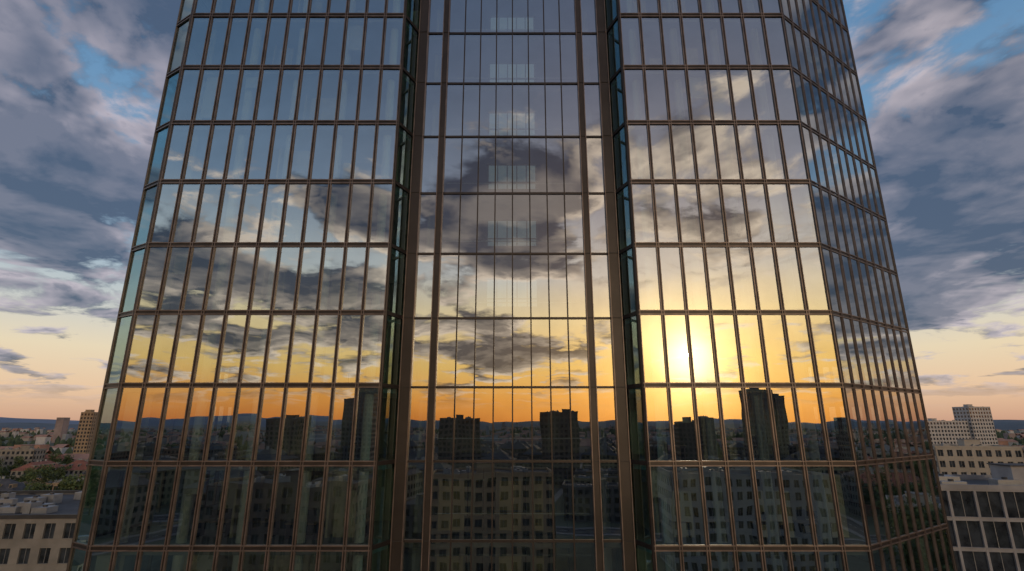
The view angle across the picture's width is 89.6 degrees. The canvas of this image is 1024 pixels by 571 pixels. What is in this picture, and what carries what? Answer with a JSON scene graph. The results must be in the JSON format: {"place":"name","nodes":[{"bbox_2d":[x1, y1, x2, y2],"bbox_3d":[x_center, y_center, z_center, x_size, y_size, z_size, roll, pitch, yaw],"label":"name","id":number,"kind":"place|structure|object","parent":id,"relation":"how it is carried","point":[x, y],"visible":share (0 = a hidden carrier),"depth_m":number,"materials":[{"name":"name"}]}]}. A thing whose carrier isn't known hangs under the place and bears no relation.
{"place":"outdoors","nodes":[
{"label":"outdoors","id":0,"kind":"place"},
{"bbox_2d":[0,476,32,490],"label":"apartment house","id":1,"kind":"structure","parent":0,"point":[9,485],"depth_m":236.04,"materials":[{"name":"grey concrete"}]},
{"bbox_2d":[10,459,65,479],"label":"apartment house","id":2,"kind":"structure","parent":0,"point":[18,471],"depth_m":308.08,"materials":[{"name":"red tile"}]},
{"bbox_2d":[44,453,75,462],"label":"apartment house","id":3,"kind":"structure","parent":0,"point":[46,456],"depth_m":377.95,"materials":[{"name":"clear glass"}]},
{"bbox_2d":[61,459,87,478],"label":"apartment house","id":4,"kind":"structure","parent":0,"point":[79,466],"depth_m":345.38,"materials":[{"name":"red tile"}]},
{"bbox_2d":[0,430,1021,450],"bbox_3d":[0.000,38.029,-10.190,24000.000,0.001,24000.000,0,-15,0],"label":"ground","id":5,"kind":"structure","parent":0,"point":[70,432],"depth_m":1944.07,"materials":[{"name":"grey"}]},
{"bbox_2d":[0,456,4,466],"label":"apartment block","id":6,"kind":"structure","parent":5,"relation":"on","point":[2,458],"depth_m":320.58,"materials":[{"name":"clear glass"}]},
{"bbox_2d":[0,465,10,478],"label":"tree","id":7,"kind":"object","parent":5,"relation":"on","point":[5,470],"visible":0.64,"depth_m":311.75,"materials":[{"name":"green plant"}]},
{"bbox_2d":[4,455,27,475],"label":"tree","id":8,"kind":"object","parent":5,"relation":"on","point":[22,463],"visible":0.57,"depth_m":318.60,"materials":[{"name":"green plant"}]},
{"bbox_2d":[8,474,27,481],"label":"tree","id":9,"kind":"object","parent":5,"relation":"on","point":[17,479],"visible":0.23,"depth_m":272.92,"materials":[{"name":"green plant"}]},
{"bbox_2d":[0,445,46,478],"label":"apartment block","id":10,"kind":"structure","parent":5,"relation":"on","point":[29,453],"depth_m":340.49,"materials":[{"name":"beige stone"}]},
{"bbox_2d":[18,467,36,480],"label":"tree","id":11,"kind":"object","parent":5,"relation":"on","point":[28,469],"visible":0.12,"depth_m":283.37,"materials":[{"name":"green plant"}]},
{"bbox_2d":[26,482,45,489],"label":"tree","id":12,"kind":"object","parent":5,"relation":"on","point":[37,486],"visible":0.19,"depth_m":203.42,"materials":[{"name":"green plant"}]},
{"bbox_2d":[21,477,60,489],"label":"apartment block","id":13,"kind":"structure","parent":5,"relation":"on","point":[49,482],"depth_m":266.93,"materials":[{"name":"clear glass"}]},
{"bbox_2d":[0,490,81,570],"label":"stone office building","id":14,"kind":"structure","parent":5,"relation":"on","point":[37,527],"depth_m":81.09,"materials":[{"name":"beige stone"}]},
{"bbox_2d":[23,464,60,490],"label":"tree","id":15,"kind":"object","parent":5,"relation":"on","point":[45,472],"visible":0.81,"depth_m":237.73,"materials":[{"name":"green plant"}]},
{"bbox_2d":[45,452,60,462],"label":"tree","id":16,"kind":"object","parent":5,"relation":"on","point":[52,457],"visible":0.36,"depth_m":352.56,"materials":[{"name":"green plant"}]},
{"bbox_2d":[48,465,71,479],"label":"tree","id":17,"kind":"object","parent":5,"relation":"on","point":[62,473],"visible":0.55,"depth_m":307.02,"materials":[{"name":"green plant"}]},
{"bbox_2d":[49,476,82,489],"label":"tree","id":18,"kind":"object","parent":5,"relation":"on","point":[66,485],"visible":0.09,"depth_m":169.24,"materials":[{"name":"green plant"}]},
{"bbox_2d":[58,454,73,463],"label":"tree","id":19,"kind":"object","parent":5,"relation":"on","point":[66,458],"visible":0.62,"depth_m":366.56,"materials":[{"name":"green plant"}]},
{"bbox_2d":[51,478,83,489],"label":"apartment block","id":20,"kind":"structure","parent":5,"relation":"on","point":[54,484],"depth_m":205.70,"materials":[{"name":"beige concrete"}]},
{"bbox_2d":[59,473,84,489],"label":"tree","id":21,"kind":"object","parent":5,"relation":"on","point":[76,484],"visible":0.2,"depth_m":168.59,"materials":[{"name":"green plant"}]},
{"bbox_2d":[73,410,97,453],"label":"high-rise building","id":22,"kind":"structure","parent":5,"relation":"on","point":[85,432],"depth_m":481.33,"materials":[{"name":"beige concrete"}]},
{"bbox_2d":[0,417,1023,461],"bbox_3d":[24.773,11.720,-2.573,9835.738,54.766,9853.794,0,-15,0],"label":"distant city","id":23,"kind":"object","parent":5,"relation":"on","point":[60,428],"visible":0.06,"depth_m":1108.31},
{"bbox_2d":[0,429,1023,454],"bbox_3d":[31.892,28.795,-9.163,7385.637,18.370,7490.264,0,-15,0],"label":"distant trees","id":24,"kind":"object","parent":5,"relation":"on","point":[16,440],"visible":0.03,"depth_m":977.17,"materials":[{"name":"green plant"}]},
{"bbox_2d":[927,418,970,443],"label":"apartment building","id":25,"kind":"structure","parent":5,"relation":"on","point":[945,431],"depth_m":479.68,"materials":[{"name":"white concrete"}]},
{"bbox_2d":[952,404,998,444],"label":"high-rise building","id":26,"kind":"structure","parent":5,"relation":"on","point":[980,423],"depth_m":484.20,"materials":[{"name":"white concrete"}]},
{"bbox_2d":[932,439,1023,474],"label":"apartment building","id":27,"kind":"structure","parent":5,"relation":"on","point":[968,456],"depth_m":188.12,"materials":[{"name":"beige concrete"}]},
{"bbox_2d":[938,463,1023,570],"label":"grid office building","id":28,"kind":"structure","parent":5,"relation":"on","point":[985,515],"depth_m":70.68,"materials":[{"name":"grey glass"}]},
{"bbox_2d":[0,417,1023,429],"bbox_3d":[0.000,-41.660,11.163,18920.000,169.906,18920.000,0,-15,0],"label":"hills","id":29,"kind":"structure","parent":0,"point":[25,423],"depth_m":3769.58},
{"bbox_2d":[0,0,1023,420],"label":"sky","id":30,"kind":"structure","parent":0,"point":[941,82],"materials":[{"name":"blue"}]},
{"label":"plaza","id":31,"kind":"structure","parent":0,"visible":0},
{"bbox_2d":[66,0,957,570],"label":"glass office tower","id":32,"kind":"structure","parent":31,"relation":"on","point":[510,284],"depth_m":30.23,"materials":[{"name":"blue glass"}]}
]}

